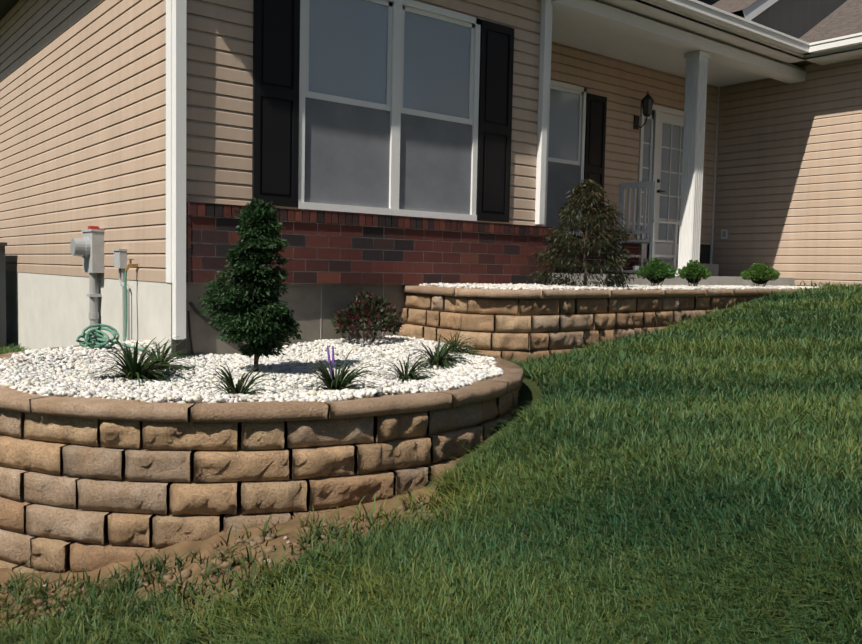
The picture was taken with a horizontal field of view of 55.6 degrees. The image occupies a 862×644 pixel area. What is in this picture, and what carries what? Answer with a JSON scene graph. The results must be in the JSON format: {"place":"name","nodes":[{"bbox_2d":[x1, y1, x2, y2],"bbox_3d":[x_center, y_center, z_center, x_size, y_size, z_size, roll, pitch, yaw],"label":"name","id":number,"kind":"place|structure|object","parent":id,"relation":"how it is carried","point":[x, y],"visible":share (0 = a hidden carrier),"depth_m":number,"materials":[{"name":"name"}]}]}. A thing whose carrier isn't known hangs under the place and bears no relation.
{"place":"outdoors","nodes":[
{"label":"outdoors","id":0,"kind":"place"},
{"bbox_2d":[19,497,445,618],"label":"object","id":1,"kind":"structure","parent":0,"point":[261,557],"depth_m":3.26,"materials":[{"name":"brown soil"}]},
{"bbox_2d":[0,285,854,636],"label":"ground","id":2,"kind":"structure","parent":0,"point":[530,391],"depth_m":3.40,"materials":[{"name":"soil"}]},
{"bbox_2d":[0,242,6,346],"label":"trash bin","id":3,"kind":"object","parent":2,"relation":"on","point":[2,300],"visible":0.75,"depth_m":9.48,"materials":[{"name":"grey plastic"}]},
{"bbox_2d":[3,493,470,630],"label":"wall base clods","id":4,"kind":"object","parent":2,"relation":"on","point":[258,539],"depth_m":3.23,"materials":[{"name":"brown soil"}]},
{"bbox_2d":[0,385,521,572],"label":"block wall","id":5,"kind":"structure","parent":2,"relation":"on","point":[76,494],"depth_m":3.55,"materials":[{"name":"beige stone"}]},
{"bbox_2d":[0,343,523,421],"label":"wall caps","id":6,"kind":"object","parent":5,"relation":"on","point":[510,379],"depth_m":3.60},
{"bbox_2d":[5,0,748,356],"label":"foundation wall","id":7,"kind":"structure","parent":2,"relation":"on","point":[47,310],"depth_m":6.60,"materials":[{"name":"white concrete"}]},
{"bbox_2d":[70,226,104,342],"bbox_3d":[-2.986,0.094,7.096,0.223,1.845,0.292,-2,5,-38],"label":"electric meter","id":8,"kind":"object","parent":7,"relation":"attached to","point":[88,247],"visible":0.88,"depth_m":7.00,"materials":[{"name":"grey"}]},
{"bbox_2d":[113,249,129,340],"bbox_3d":[-2.483,0.087,6.584,0.073,1.345,0.254,-2,5,-38],"label":"utility box","id":9,"kind":"object","parent":7,"relation":"attached to","point":[120,259],"visible":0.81,"depth_m":6.54,"materials":[{"name":"grey plastic"}]},
{"bbox_2d":[125,259,137,270],"bbox_3d":[-2.318,-0.440,6.329,0.106,0.097,0.056,-2,5,-38],"label":"hose bib","id":10,"kind":"object","parent":7,"relation":"attached to","point":[130,265],"visible":1,"depth_m":6.32,"materials":[{"name":"gold metal"}]},
{"bbox_2d":[320,284,383,339],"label":"foundation joints","id":11,"kind":"object","parent":7,"relation":"attached to","point":[321,310],"visible":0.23,"depth_m":6.61,"materials":[{"name":"concrete"}]},
{"bbox_2d":[186,202,638,284],"bbox_3d":[0.505,-0.686,8.389,6.717,0.576,1.304,-2,5,-38],"label":"brick wainscot","id":12,"kind":"object","parent":7,"relation":"attached to","point":[326,247],"visible":0.88,"depth_m":6.86,"materials":[{"name":"red brick"}]},
{"bbox_2d":[252,0,606,235],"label":"shutters","id":13,"kind":"object","parent":7,"relation":"attached to","point":[276,71],"visible":0.75,"depth_m":6.34,"materials":[{"name":"black plastic"}]},
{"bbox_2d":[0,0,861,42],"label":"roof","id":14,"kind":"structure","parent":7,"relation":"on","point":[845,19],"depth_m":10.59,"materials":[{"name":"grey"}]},
{"bbox_2d":[0,0,861,285],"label":"house siding","id":15,"kind":"object","parent":7,"relation":"attached to","point":[82,114],"visible":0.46,"depth_m":8.39,"materials":[{"name":"beige plastic"}]},
{"bbox_2d":[297,0,586,235],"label":"windows","id":16,"kind":"structure","parent":7,"relation":"attached to","point":[388,105],"depth_m":6.95,"materials":[{"name":"grey glass"}]},
{"bbox_2d":[633,92,653,129],"bbox_3d":[2.786,-2.773,10.693,0.170,0.480,0.272,-2,5,-38],"label":"porch lantern","id":17,"kind":"object","parent":7,"relation":"attached to","point":[647,100],"visible":1,"depth_m":10.63,"materials":[{"name":"black metal"}]},
{"bbox_2d":[636,102,683,262],"bbox_3d":[3.275,-1.881,11.342,1.350,2.110,0.155,-2,5,-38],"label":"entry door","id":18,"kind":"structure","parent":7,"relation":"attached to","point":[660,146],"depth_m":11.28,"materials":[{"name":"white plastic"}]},
{"bbox_2d":[551,0,861,86],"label":"porch soffit","id":19,"kind":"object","parent":7,"relation":"attached to","point":[662,35],"visible":0.9,"depth_m":9.63,"materials":[{"name":"white paint"}]},
{"bbox_2d":[721,229,727,238],"bbox_3d":[4.270,-1.277,11.893,0.031,0.140,0.100,-2,5,-38],"label":"electrical outlet","id":20,"kind":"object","parent":7,"relation":"attached to","point":[724,233],"depth_m":11.88,"materials":[{"name":"white plastic"}]},
{"bbox_2d":[698,0,846,38],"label":"roof","id":21,"kind":"structure","parent":7,"relation":"attached to","point":[798,19],"depth_m":13.05,"materials":[{"name":"grey"}]},
{"bbox_2d":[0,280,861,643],"bbox_3d":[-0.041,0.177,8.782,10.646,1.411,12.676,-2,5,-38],"label":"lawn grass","id":22,"kind":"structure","parent":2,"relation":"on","point":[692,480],"depth_m":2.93,"materials":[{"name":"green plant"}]},
{"bbox_2d":[399,293,771,361],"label":"block wall","id":23,"kind":"structure","parent":2,"relation":"on","point":[516,328],"depth_m":6.56,"materials":[{"name":"beige stone"}]},
{"bbox_2d":[402,285,804,298],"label":"wall caps","id":24,"kind":"object","parent":23,"relation":"on","point":[494,293],"depth_m":6.75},
{"bbox_2d":[548,262,794,285],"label":"porch slab","id":25,"kind":"structure","parent":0,"point":[714,278],"depth_m":9.89,"materials":[{"name":"grey concrete"}]},
{"bbox_2d":[600,181,679,272],"bbox_3d":[2.626,-1.162,10.132,0.950,1.110,0.560,-2,5,-38],"label":"rocking chair","id":26,"kind":"object","parent":25,"relation":"on","point":[641,230],"visible":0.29,"depth_m":10.04,"materials":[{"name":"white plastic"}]},
{"bbox_2d":[675,50,710,275],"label":"porch column","id":27,"kind":"structure","parent":25,"relation":"on","point":[693,150],"depth_m":9.66,"materials":[{"name":"white wood"}]},
{"bbox_3d":[-1.111,0.306,5.135,3.040,0.103,3.040,-2,5,-38],"label":"gravel bed base","id":28,"kind":"object","parent":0,"visible":0},
{"bbox_2d":[0,335,503,403],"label":"gravel","id":29,"kind":"structure","parent":28,"relation":"on","point":[48,371],"depth_m":4.90,"materials":[{"name":"white gravel"}]},
{"bbox_2d":[76,271,148,352],"bbox_3d":[-2.351,-0.078,5.920,0.448,0.585,0.713,-1,4,-33],"label":"garden hose","id":30,"kind":"object","parent":29,"relation":"on","point":[101,339],"visible":0.98,"depth_m":5.79,"materials":[{"name":"green rubber"}]},
{"bbox_2d":[75,333,196,385],"bbox_3d":[-1.754,0.196,4.788,0.768,0.282,0.750,2,4,8],"label":"liriope","id":31,"kind":"object","parent":29,"relation":"on","point":[131,368],"visible":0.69,"depth_m":4.75,"materials":[{"name":"green plant"}]},
{"bbox_2d":[115,338,200,372],"bbox_3d":[-1.727,0.199,5.178,0.563,0.199,0.524,-2,5,-38],"label":"liriope","id":32,"kind":"object","parent":29,"relation":"on","point":[189,367],"visible":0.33,"depth_m":5.18,"materials":[{"name":"green plant"}]},
{"bbox_2d":[187,302,243,354],"bbox_3d":[-1.551,0.045,6.064,0.533,0.399,0.039,-2,5,-40],"label":"drain line","id":33,"kind":"object","parent":29,"relation":"on","point":[198,313],"visible":0.6,"depth_m":5.92,"materials":[{"name":"black plastic"}]},
{"bbox_2d":[182,363,280,394],"bbox_3d":[-0.970,0.282,4.034,0.528,0.188,0.610,-2,5,-38],"label":"liriope","id":34,"kind":"object","parent":29,"relation":"on","point":[240,388],"visible":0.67,"depth_m":4.01,"materials":[{"name":"green plant"}]},
{"bbox_2d":[198,197,301,371],"bbox_3d":[-1.110,-0.194,5.028,0.614,1.146,0.589,1,4,4],"label":"conifer shrub","id":35,"kind":"object","parent":29,"relation":"on","point":[267,225],"depth_m":4.94,"materials":[{"name":"green plant"}]},
{"bbox_2d":[287,346,380,390],"bbox_3d":[-0.505,0.257,4.416,0.559,0.263,0.788,-2,5,-38],"label":"liriope","id":36,"kind":"object","parent":29,"relation":"on","point":[338,381],"depth_m":4.40,"materials":[{"name":"green plant"}]},
{"bbox_2d":[370,350,438,382],"bbox_3d":[-0.158,0.258,4.875,0.484,0.184,0.556,-2,5,-38],"label":"liriope","id":37,"kind":"object","parent":29,"relation":"on","point":[406,376],"visible":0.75,"depth_m":4.86,"materials":[{"name":"green plant"}]},
{"bbox_2d":[391,331,471,369],"bbox_3d":[0.022,0.180,5.490,0.621,0.221,0.608,-2,5,-38],"label":"liriope","id":38,"kind":"object","parent":29,"relation":"on","point":[437,358],"visible":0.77,"depth_m":5.48,"materials":[{"name":"green plant"}]},
{"bbox_2d":[422,333,481,353],"bbox_3d":[0.173,0.145,5.912,0.455,0.145,0.456,-2,5,-38],"label":"liriope","id":39,"kind":"object","parent":29,"relation":"on","point":[466,349],"visible":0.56,"depth_m":5.89,"materials":[{"name":"green plant"}]},
{"bbox_3d":[1.796,-0.038,8.030,8.407,0.506,1.128,-2,5,-38],"label":"gravel bed base","id":40,"kind":"object","parent":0,"visible":0},
{"bbox_2d":[330,289,403,342],"bbox_3d":[-0.515,0.006,6.527,0.575,0.542,0.571,-2,5,-38],"label":"rose shrub","id":41,"kind":"object","parent":40,"relation":"on","point":[380,310],"depth_m":6.44,"materials":[{"name":"green plant"}]},
{"bbox_2d":[413,283,826,289],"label":"gravel","id":42,"kind":"structure","parent":40,"relation":"on","point":[519,286],"depth_m":7.31,"materials":[{"name":"white gravel"}]},
{"bbox_2d":[528,178,638,288],"bbox_3d":[1.453,-0.787,7.507,1.084,1.057,1.106,-2,5,-38],"label":"conical shrub","id":43,"kind":"object","parent":42,"relation":"on","point":[616,233],"depth_m":7.37,"materials":[{"name":"green plant"}]},
{"bbox_2d":[635,257,677,285],"bbox_3d":[2.327,-0.495,8.439,0.414,0.353,0.416,-2,5,-38],"label":"small shrub","id":44,"kind":"object","parent":42,"relation":"on","point":[669,271],"depth_m":8.37,"materials":[{"name":"green plant"}]},
{"bbox_2d":[676,260,710,285],"bbox_3d":[2.831,-0.510,8.801,0.359,0.356,0.343,-2,5,-38],"label":"small shrub","id":45,"kind":"object","parent":42,"relation":"on","point":[695,266],"depth_m":8.74,"materials":[{"name":"green plant"}]},
{"bbox_2d":[740,262,779,286],"bbox_3d":[3.872,-0.537,9.607,0.432,0.350,0.438,-2,5,-38],"label":"small shrub","id":46,"kind":"object","parent":42,"relation":"on","point":[761,269],"depth_m":9.52,"materials":[{"name":"green plant"}]}
]}

